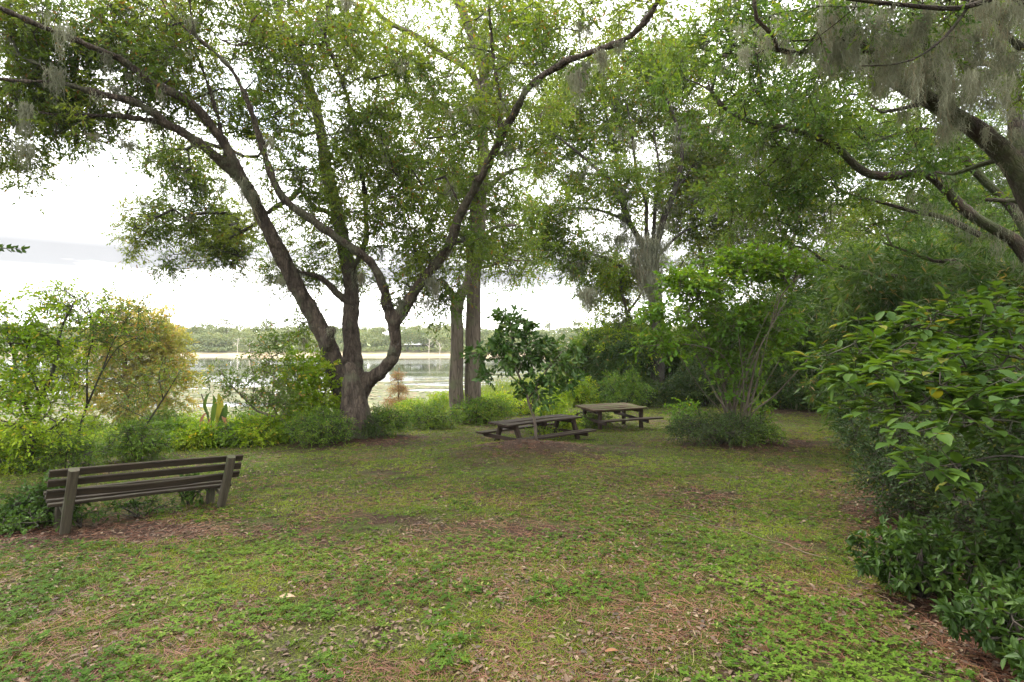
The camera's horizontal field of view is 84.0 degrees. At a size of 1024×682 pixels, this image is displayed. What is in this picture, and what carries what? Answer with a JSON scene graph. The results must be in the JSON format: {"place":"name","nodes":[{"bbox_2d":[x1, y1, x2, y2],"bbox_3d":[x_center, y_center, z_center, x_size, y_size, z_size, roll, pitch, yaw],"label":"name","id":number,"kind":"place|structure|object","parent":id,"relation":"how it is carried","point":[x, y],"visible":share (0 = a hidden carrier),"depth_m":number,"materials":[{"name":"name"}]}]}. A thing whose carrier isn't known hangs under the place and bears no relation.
{"place":"outdoors","nodes":[
{"label":"outdoors","id":0,"kind":"place"},
{"bbox_2d":[0,244,29,252],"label":"leafy twig","id":1,"kind":"object","parent":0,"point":[9,246],"visible":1,"depth_m":4.20,"materials":[{"name":"green plant"}]},
{"bbox_2d":[0,356,551,427],"bbox_3d":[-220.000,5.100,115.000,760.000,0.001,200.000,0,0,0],"label":"lake water","id":2,"kind":"structure","parent":0,"point":[415,368],"depth_m":105.50,"materials":[{"name":"grey liquid"}]},
{"bbox_2d":[0,372,542,428],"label":"lily pads","id":3,"kind":"object","parent":2,"relation":"on","point":[380,387],"visible":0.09,"depth_m":52.94,"materials":[{"name":"green plant"}]},
{"bbox_2d":[381,368,410,410],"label":"cypress sapling","id":4,"kind":"object","parent":2,"relation":"on","point":[398,389],"visible":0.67,"depth_m":41.80,"materials":[{"name":"orange plant"}]},
{"bbox_2d":[0,342,1023,681],"bbox_3d":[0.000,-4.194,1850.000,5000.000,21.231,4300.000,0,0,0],"label":"ground","id":5,"kind":"structure","parent":0,"point":[558,450],"depth_m":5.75,"materials":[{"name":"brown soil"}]},
{"bbox_2d":[0,429,71,474],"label":"bush","id":6,"kind":"object","parent":5,"relation":"on","point":[7,466],"visible":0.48,"depth_m":10.46,"materials":[{"name":"green plant"}]},
{"bbox_2d":[0,496,83,537],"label":"ivy clump","id":7,"kind":"object","parent":5,"relation":"on","point":[9,521],"visible":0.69,"depth_m":6.41,"materials":[{"name":"green plant"}]},
{"bbox_2d":[0,467,90,528],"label":"ivy clump","id":8,"kind":"object","parent":5,"relation":"on","point":[35,497],"visible":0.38,"depth_m":6.68,"materials":[{"name":"green plant"}]},
{"bbox_2d":[0,277,127,473],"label":"young tree","id":9,"kind":"object","parent":5,"relation":"on","point":[45,342],"visible":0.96,"depth_m":10.56,"materials":[{"name":"green plant"}]},
{"bbox_2d":[1,428,127,473],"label":"bush","id":10,"kind":"object","parent":5,"relation":"on","point":[78,457],"visible":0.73,"depth_m":10.72,"materials":[{"name":"green plant"}]},
{"bbox_2d":[54,509,103,528],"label":"weed clump","id":11,"kind":"object","parent":5,"relation":"on","point":[78,519],"visible":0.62,"depth_m":6.54,"materials":[{"name":"green plant"}]},
{"bbox_2d":[62,414,109,435],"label":"bank bush","id":12,"kind":"object","parent":5,"relation":"on","point":[97,423],"visible":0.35,"depth_m":28.48,"materials":[{"name":"green plant"}]},
{"bbox_2d":[27,277,171,451],"bbox_3d":[-8.614,0.608,11.912,2.842,3.937,1.679,0,0,0],"label":"open shrub","id":13,"kind":"object","parent":5,"relation":"on","point":[107,330],"visible":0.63,"depth_m":11.90,"materials":[{"name":"green plant"}]},
{"bbox_2d":[86,426,122,442],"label":"bush","id":14,"kind":"object","parent":5,"relation":"on","point":[101,434],"visible":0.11,"depth_m":25.84,"materials":[{"name":"green plant"}]},
{"bbox_2d":[104,415,153,430],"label":"bank bush","id":15,"kind":"object","parent":5,"relation":"on","point":[114,424],"visible":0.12,"depth_m":29.93,"materials":[{"name":"green plant"}]},
{"bbox_2d":[91,415,182,463],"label":"bush","id":16,"kind":"object","parent":5,"relation":"on","point":[136,444],"visible":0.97,"depth_m":11.81,"materials":[{"name":"green plant"}]},
{"bbox_2d":[91,495,182,520],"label":"weed clump","id":17,"kind":"object","parent":5,"relation":"on","point":[134,504],"visible":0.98,"depth_m":7.01,"materials":[{"name":"green plant"}]},
{"bbox_2d":[64,289,214,423],"bbox_3d":[-20.519,1.322,30.990,7.778,8.448,5.070,0,0,0],"label":"bald cypress","id":18,"kind":"object","parent":5,"relation":"on","point":[172,346],"visible":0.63,"depth_m":30.47,"materials":[{"name":"green plant"}]},
{"bbox_2d":[43,454,242,534],"bbox_3d":[-4.429,1.841,6.946,0.794,0.943,2.001,0,0,45],"label":"park bench","id":19,"kind":"object","parent":5,"relation":"on","point":[67,498],"visible":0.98,"depth_m":6.71,"materials":[{"name":"brown wood"}]},
{"bbox_2d":[103,353,212,430],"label":"slender sapling","id":20,"kind":"object","parent":5,"relation":"on","point":[143,396],"visible":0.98,"depth_m":12.30,"materials":[{"name":"green plant"}]},
{"bbox_2d":[139,404,187,427],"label":"bank bush","id":21,"kind":"object","parent":5,"relation":"on","point":[164,416],"visible":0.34,"depth_m":29.29,"materials":[{"name":"green plant"}]},
{"bbox_2d":[143,412,197,448],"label":"bank bush","id":22,"kind":"object","parent":5,"relation":"on","point":[167,424],"visible":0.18,"depth_m":13.98,"materials":[{"name":"green plant"}]},
{"bbox_2d":[167,410,210,425],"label":"bank bush","id":23,"kind":"object","parent":5,"relation":"on","point":[185,420],"visible":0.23,"depth_m":28.18,"materials":[{"name":"green plant"}]},
{"bbox_2d":[175,473,209,506],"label":"weed clump","id":24,"kind":"object","parent":5,"relation":"on","point":[186,495],"visible":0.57,"depth_m":7.63,"materials":[{"name":"green plant"}]},
{"bbox_2d":[167,420,228,450],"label":"bank bush","id":25,"kind":"object","parent":5,"relation":"on","point":[195,436],"visible":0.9,"depth_m":13.55,"materials":[{"name":"green plant"}]},
{"bbox_2d":[197,391,227,429],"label":"banana plant","id":26,"kind":"object","parent":5,"relation":"on","point":[219,413],"visible":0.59,"depth_m":27.42,"materials":[{"name":"green plant"}]},
{"bbox_2d":[217,318,232,346],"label":"pine tree","id":27,"kind":"object","parent":5,"relation":"on","point":[226,322],"visible":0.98,"depth_m":221.40,"materials":[{"name":"grey plant"}]},
{"bbox_2d":[207,414,274,447],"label":"bank bush","id":28,"kind":"object","parent":5,"relation":"on","point":[224,440],"visible":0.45,"depth_m":13.89,"materials":[{"name":"green plant"}]},
{"bbox_2d":[227,404,278,420],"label":"bank bush","id":29,"kind":"object","parent":5,"relation":"on","point":[251,408],"visible":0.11,"depth_m":28.81,"materials":[{"name":"green plant"}]},
{"bbox_2d":[198,328,313,442],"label":"crooked shrub","id":30,"kind":"object","parent":5,"relation":"on","point":[272,401],"visible":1,"depth_m":14.12,"materials":[{"name":"green plant"}]},
{"bbox_2d":[223,408,300,447],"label":"bank bush","id":31,"kind":"object","parent":5,"relation":"on","point":[269,427],"visible":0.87,"depth_m":13.73,"materials":[{"name":"green plant"}]},
{"bbox_2d":[2,368,591,456],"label":"marsh grass","id":32,"kind":"structure","parent":5,"relation":"on","point":[497,386],"depth_m":34.46,"materials":[{"name":"green plant"}]},
{"bbox_2d":[260,340,343,437],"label":"leafy bush","id":33,"kind":"object","parent":5,"relation":"on","point":[312,376],"visible":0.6,"depth_m":15.11,"materials":[{"name":"green plant"}]},
{"bbox_2d":[277,401,360,448],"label":"bush","id":34,"kind":"object","parent":5,"relation":"on","point":[315,427],"visible":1,"depth_m":13.37,"materials":[{"name":"green plant"}]},
{"bbox_2d":[0,320,683,351],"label":"wood","id":35,"kind":"object","parent":5,"relation":"on","point":[211,337],"visible":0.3,"depth_m":204.78,"materials":[{"name":"green plant"}]},
{"bbox_2d":[0,0,691,439],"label":"live oak","id":36,"kind":"object","parent":5,"relation":"on","point":[66,98],"visible":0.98,"depth_m":13.77,"materials":[{"name":"green plant"}]},
{"bbox_2d":[353,411,392,439],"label":"bush","id":37,"kind":"object","parent":5,"relation":"on","point":[371,429],"visible":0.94,"depth_m":14.26,"materials":[{"name":"green plant"}]},
{"bbox_2d":[365,400,415,437],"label":"bush","id":38,"kind":"object","parent":5,"relation":"on","point":[385,413],"visible":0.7,"depth_m":14.88,"materials":[{"name":"green plant"}]},
{"bbox_2d":[393,397,425,412],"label":"bank bush","id":39,"kind":"object","parent":5,"relation":"on","point":[412,400],"visible":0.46,"depth_m":39.08,"materials":[{"name":"green plant"}]},
{"bbox_2d":[405,341,421,351],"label":"house","id":40,"kind":"structure","parent":5,"relation":"on","point":[417,345],"depth_m":200.50,"materials":[{"name":"white wood"}]},
{"bbox_2d":[401,399,467,429],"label":"bush","id":41,"kind":"object","parent":5,"relation":"on","point":[436,417],"visible":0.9,"depth_m":17.41,"materials":[{"name":"green plant"}]},
{"bbox_2d":[425,390,448,408],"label":"bush","id":42,"kind":"object","parent":5,"relation":"on","point":[437,399],"visible":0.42,"depth_m":36.94,"materials":[{"name":"green plant"}]},
{"bbox_2d":[307,0,593,421],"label":"twin trunk tree","id":43,"kind":"object","parent":5,"relation":"on","point":[491,211],"visible":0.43,"depth_m":19.74,"materials":[{"name":"green plant"}]},
{"bbox_2d":[447,393,519,425],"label":"bush","id":44,"kind":"object","parent":5,"relation":"on","point":[485,410],"visible":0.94,"depth_m":18.84,"materials":[{"name":"green plant"}]},
{"bbox_2d":[0,402,976,681],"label":"ground weeds","id":45,"kind":"object","parent":5,"relation":"on","point":[562,590],"visible":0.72,"depth_m":4.33,"materials":[{"name":"green plant"}]},
{"bbox_2d":[0,438,1005,681],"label":"dry straw","id":46,"kind":"object","parent":5,"relation":"on","point":[473,576],"visible":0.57,"depth_m":4.44,"materials":[{"name":"beige plant"}]},
{"bbox_2d":[0,410,1013,681],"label":"fallen leaves","id":47,"kind":"object","parent":5,"relation":"on","point":[566,678],"depth_m":4.15,"materials":[{"name":"plant"}]},
{"bbox_2d":[481,387,532,415],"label":"bush","id":48,"kind":"object","parent":5,"relation":"on","point":[515,404],"visible":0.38,"depth_m":22.15,"materials":[{"name":"green plant"}]},
{"bbox_2d":[0,419,1023,681],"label":"pine needles","id":49,"kind":"object","parent":5,"relation":"on","point":[498,661],"visible":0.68,"depth_m":4.39,"materials":[{"name":"brown plant"}]},
{"bbox_2d":[458,301,589,440],"bbox_3d":[0.277,0.669,12.283,2.845,3.077,1.380,0,0,0],"label":"young magnolia","id":50,"kind":"object","parent":5,"relation":"on","point":[510,362],"visible":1,"depth_m":12.19,"materials":[{"name":"green plant"}]},
{"bbox_2d":[505,398,542,414],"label":"bush","id":51,"kind":"object","parent":5,"relation":"on","point":[518,407],"visible":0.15,"depth_m":22.89,"materials":[{"name":"green plant"}]},
{"bbox_2d":[476,414,596,440],"bbox_3d":[0.612,2.292,14.087,2.509,0.760,1.694,0,0,-39],"label":"picnic table","id":52,"kind":"object","parent":5,"relation":"on","point":[513,424],"visible":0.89,"depth_m":13.87,"materials":[{"name":"brown wood"}]},
{"bbox_2d":[523,422,562,440],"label":"bush","id":53,"kind":"object","parent":5,"relation":"on","point":[539,432],"visible":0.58,"depth_m":14.07,"materials":[{"name":"green plant"}]},
{"bbox_2d":[534,394,570,415],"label":"bush","id":54,"kind":"object","parent":5,"relation":"on","point":[557,409],"visible":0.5,"depth_m":20.65,"materials":[{"name":"green plant"}]},
{"bbox_2d":[539,385,582,406],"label":"bank bush","id":55,"kind":"object","parent":5,"relation":"on","point":[566,400],"visible":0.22,"depth_m":28.38,"materials":[{"name":"green plant"}]},
{"bbox_2d":[546,408,584,436],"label":"bush","id":56,"kind":"object","parent":5,"relation":"on","point":[565,425],"visible":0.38,"depth_m":15.40,"materials":[{"name":"green plant"}]},
{"bbox_2d":[537,335,609,401],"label":"bamboo clump","id":57,"kind":"object","parent":5,"relation":"on","point":[583,368],"visible":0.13,"depth_m":32.25,"materials":[{"name":"green plant"}]},
{"bbox_2d":[562,374,602,404],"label":"bank bush","id":58,"kind":"object","parent":5,"relation":"on","point":[583,388],"visible":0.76,"depth_m":27.78,"materials":[{"name":"green plant"}]},
{"bbox_2d":[578,411,617,429],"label":"bush","id":59,"kind":"object","parent":5,"relation":"on","point":[590,424],"visible":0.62,"depth_m":17.13,"materials":[{"name":"green plant"}]},
{"bbox_2d":[558,318,648,402],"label":"bamboo clump","id":60,"kind":"object","parent":5,"relation":"on","point":[592,338],"visible":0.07,"depth_m":32.12,"materials":[{"name":"green plant"}]},
{"bbox_2d":[573,402,663,430],"bbox_3d":[3.209,2.410,17.579,2.468,0.848,2.314,0,0,-24],"label":"picnic table","id":61,"kind":"object","parent":5,"relation":"on","point":[615,408],"visible":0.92,"depth_m":17.13,"materials":[{"name":"brown wood"}]},
{"bbox_2d":[574,247,666,374],"bbox_3d":[5.962,-1.090,32.001,5.344,9.541,6.125,0,0,0],"label":"woodland tree","id":62,"kind":"object","parent":5,"relation":"on","point":[605,279],"visible":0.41,"depth_m":31.41,"materials":[{"name":"green plant"}]},
{"bbox_2d":[583,322,664,403],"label":"bamboo clump","id":63,"kind":"object","parent":5,"relation":"on","point":[613,363],"visible":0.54,"depth_m":30.68,"materials":[{"name":"green plant"}]},
{"bbox_2d":[591,367,656,406],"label":"thicket bush","id":64,"kind":"object","parent":5,"relation":"on","point":[625,392],"visible":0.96,"depth_m":26.09,"materials":[{"name":"green plant"}]},
{"bbox_2d":[506,2,763,403],"bbox_3d":[7.216,-7.278,31.923,15.768,21.849,9.449,0,0,-14],"label":"mossy oak","id":65,"kind":"object","parent":5,"relation":"on","point":[620,124],"visible":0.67,"depth_m":30.28,"materials":[{"name":"green plant"}]},
{"bbox_2d":[629,378,676,407],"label":"thicket bush","id":66,"kind":"object","parent":5,"relation":"on","point":[657,394],"visible":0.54,"depth_m":27.87,"materials":[{"name":"green plant"}]},
{"bbox_2d":[650,331,709,401],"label":"bamboo clump","id":67,"kind":"object","parent":5,"relation":"on","point":[676,362],"visible":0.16,"depth_m":32.25,"materials":[{"name":"green plant"}]},
{"bbox_2d":[653,371,709,406],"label":"thicket bush","id":68,"kind":"object","parent":5,"relation":"on","point":[678,390],"visible":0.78,"depth_m":27.81,"materials":[{"name":"green plant"}]},
{"bbox_2d":[662,396,708,428],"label":"bush","id":69,"kind":"object","parent":5,"relation":"on","point":[688,409],"visible":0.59,"depth_m":16.52,"materials":[{"name":"green plant"}]},
{"bbox_2d":[668,357,740,406],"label":"thicket bush","id":70,"kind":"object","parent":5,"relation":"on","point":[702,385],"visible":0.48,"depth_m":27.76,"materials":[{"name":"green plant"}]},
{"bbox_2d":[660,407,779,450],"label":"undergrowth shrub","id":71,"kind":"object","parent":5,"relation":"on","point":[721,428],"visible":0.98,"depth_m":12.62,"materials":[{"name":"green plant"}]},
{"bbox_2d":[644,130,795,400],"bbox_3d":[11.785,-4.167,32.328,8.986,15.708,7.573,0,0,0],"label":"woodland tree","id":72,"kind":"object","parent":5,"relation":"on","point":[690,163],"visible":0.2,"depth_m":30.89,"materials":[{"name":"green plant"}]},
{"bbox_2d":[621,238,839,431],"bbox_3d":[4.955,-0.016,13.182,5.084,4.813,2.576,0,0,0],"label":"crape myrtle","id":73,"kind":"object","parent":5,"relation":"on","point":[689,281],"visible":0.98,"depth_m":13.03,"materials":[{"name":"green plant"}]},
{"bbox_2d":[688,290,802,404],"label":"bamboo clump","id":74,"kind":"object","parent":5,"relation":"on","point":[726,348],"visible":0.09,"depth_m":30.20,"materials":[{"name":"green plant"}]},
{"bbox_2d":[719,418,788,447],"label":"undergrowth shrub","id":75,"kind":"object","parent":5,"relation":"on","point":[776,435],"visible":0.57,"depth_m":12.71,"materials":[{"name":"green plant"}]},
{"bbox_2d":[705,281,814,407],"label":"bamboo clump","id":76,"kind":"object","parent":5,"relation":"on","point":[745,295],"visible":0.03,"depth_m":28.55,"materials":[{"name":"green plant"}]},
{"bbox_2d":[745,397,784,434],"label":"bush","id":77,"kind":"object","parent":5,"relation":"on","point":[766,408],"visible":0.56,"depth_m":15.13,"materials":[{"name":"green plant"}]},
{"bbox_2d":[653,63,880,342],"bbox_3d":[12.998,-5.473,29.898,11.605,18.075,7.997,0,0,0],"label":"woodland tree","id":78,"kind":"object","parent":5,"relation":"on","point":[723,158],"visible":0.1,"depth_m":29.59,"materials":[{"name":"green plant"}]},
{"bbox_2d":[735,359,803,407],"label":"thicket bush","id":79,"kind":"object","parent":5,"relation":"on","point":[764,391],"visible":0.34,"depth_m":26.79,"materials":[{"name":"green plant"}]},
{"bbox_2d":[726,282,846,412],"bbox_3d":[13.450,0.377,25.232,6.081,6.961,6.542,0,0,-29],"label":"bamboo clump","id":80,"kind":"object","parent":5,"relation":"on","point":[798,400],"visible":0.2,"depth_m":24.87,"materials":[{"name":"green plant"}]},
{"bbox_2d":[758,279,822,304],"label":"bamboo clump","id":81,"kind":"object","parent":5,"relation":"on","point":[792,292],"depth_m":30.45,"materials":[{"name":"green plant"}]},
{"bbox_2d":[770,364,814,409],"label":"thicket bush","id":82,"kind":"object","parent":5,"relation":"on","point":[787,392],"visible":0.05,"depth_m":26.12,"materials":[{"name":"green plant"}]},
{"bbox_2d":[702,133,902,299],"bbox_3d":[15.476,-3.735,29.401,11.024,14.603,8.779,0,0,15],"label":"woodland tree","id":83,"kind":"object","parent":5,"relation":"on","point":[758,223],"visible":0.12,"depth_m":28.94,"materials":[{"name":"green plant"}]},
{"bbox_2d":[786,253,850,412],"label":"bamboo clump","id":84,"kind":"object","parent":5,"relation":"on","point":[814,283],"visible":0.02,"depth_m":23.90,"materials":[{"name":"green plant"}]},
{"bbox_2d":[615,0,1023,306],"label":"mossy leaning tree","id":85,"kind":"object","parent":5,"relation":"on","point":[911,157],"visible":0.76,"depth_m":13.58,"materials":[{"name":"green plant"}]},
{"bbox_2d":[708,0,1023,215],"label":"leaning live oak","id":86,"kind":"object","parent":5,"relation":"on","point":[929,44],"visible":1,"depth_m":7.03,"materials":[{"name":"green plant"}]},
{"bbox_2d":[820,378,963,454],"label":"thicket bush","id":87,"kind":"object","parent":5,"relation":"on","point":[840,416],"visible":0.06,"depth_m":11.97,"materials":[{"name":"green plant"}]},
{"bbox_2d":[785,222,1012,413],"bbox_3d":[11.947,-0.206,17.549,5.812,7.310,6.403,0,0,0],"label":"bamboo clump","id":88,"kind":"object","parent":5,"relation":"on","point":[901,244],"visible":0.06,"depth_m":16.55,"materials":[{"name":"green plant"}]},
{"bbox_2d":[779,226,1023,435],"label":"bamboo clump","id":89,"kind":"object","parent":5,"relation":"on","point":[888,293],"visible":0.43,"depth_m":14.55,"materials":[{"name":"green plant"}]},
{"bbox_2d":[786,280,1023,506],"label":"broad leaf shrub","id":90,"kind":"object","parent":5,"relation":"on","point":[963,377],"visible":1,"depth_m":4.44,"materials":[{"name":"green plant"}]},
{"bbox_2d":[815,216,1014,264],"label":"bamboo clump","id":91,"kind":"object","parent":5,"relation":"on","point":[903,240],"visible":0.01,"depth_m":21.84,"materials":[{"name":"green plant"}]},
{"bbox_2d":[825,401,1021,481],"bbox_3d":[6.263,1.632,8.679,2.778,1.565,2.339,0,0,0],"label":"thicket bush","id":92,"kind":"object","parent":5,"relation":"on","point":[873,441],"visible":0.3,"depth_m":8.70,"materials":[{"name":"green plant"}]},
{"bbox_2d":[830,433,1020,529],"bbox_3d":[4.879,1.659,6.394,2.067,1.229,2.113,0,0,-40],"label":"thicket bush","id":93,"kind":"object","parent":5,"relation":"on","point":[927,486],"visible":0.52,"depth_m":6.32,"materials":[{"name":"green plant"}]},
{"bbox_2d":[834,90,1016,253],"bbox_3d":[30.190,-6.703,40.135,17.706,20.968,8.614,0,0,0],"label":"woodland tree","id":94,"kind":"object","parent":5,"relation":"on","point":[999,177],"visible":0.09,"depth_m":38.83,"materials":[{"name":"green plant"}]},
{"bbox_2d":[844,511,1008,603],"bbox_3d":[3.127,1.643,4.311,0.986,0.631,0.975,0,0,-44],"label":"azalea","id":95,"kind":"object","parent":5,"relation":"on","point":[916,564],"visible":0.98,"depth_m":4.17,"materials":[{"name":"green plant"}]},
{"bbox_2d":[846,355,1023,471],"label":"thicket bush","id":96,"kind":"object","parent":5,"relation":"on","point":[929,402],"visible":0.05,"depth_m":9.59,"materials":[{"name":"green plant"}]},
{"bbox_2d":[866,324,1023,419],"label":"thicket bush","id":97,"kind":"object","parent":5,"relation":"on","point":[917,355],"visible":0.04,"depth_m":12.44,"materials":[{"name":"green plant"}]},
{"bbox_2d":[873,216,1019,340],"bbox_3d":[17.527,-0.724,22.176,6.616,8.529,7.194,0,0,0],"label":"bamboo clump","id":98,"kind":"object","parent":5,"relation":"on","point":[923,240],"depth_m":21.49,"materials":[{"name":"green plant"}]},
{"bbox_2d":[873,195,1023,381],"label":"bamboo clump","id":99,"kind":"object","parent":5,"relation":"on","point":[1008,271],"visible":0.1,"depth_m":15.98,"materials":[{"name":"green plant"}]},
{"bbox_2d":[916,457,1023,558],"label":"thicket bush","id":100,"kind":"object","parent":5,"relation":"on","point":[967,523],"visible":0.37,"depth_m":5.13,"materials":[{"name":"green plant"}]},
{"bbox_2d":[929,570,1023,669],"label":"azalea","id":101,"kind":"object","parent":5,"relation":"on","point":[980,613],"visible":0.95,"depth_m":3.32,"materials":[{"name":"green plant"}]},
{"bbox_2d":[955,355,1023,485],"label":"thicket bush","id":102,"kind":"object","parent":5,"relation":"on","point":[995,444],"visible":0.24,"depth_m":5.86,"materials":[{"name":"green plant"}]},
{"bbox_2d":[969,477,1023,580],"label":"azalea","id":103,"kind":"object","parent":5,"relation":"on","point":[1010,530],"visible":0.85,"depth_m":4.01,"materials":[{"name":"green plant"}]},
{"bbox_2d":[996,635,1023,681],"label":"azalea","id":104,"kind":"object","parent":5,"relation":"on","point":[1017,653],"visible":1,"depth_m":2.93,"materials":[{"name":"green plant"}]},
{"bbox_2d":[1006,534,1023,594],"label":"azalea","id":105,"kind":"object","parent":5,"relation":"on","point":[1019,561],"visible":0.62,"depth_m":3.66,"materials":[{"name":"green plant"}]},
{"bbox_2d":[0,0,1023,335],"label":"sky","id":106,"kind":"structure","parent":0,"point":[66,243],"materials":[{"name":"white"}]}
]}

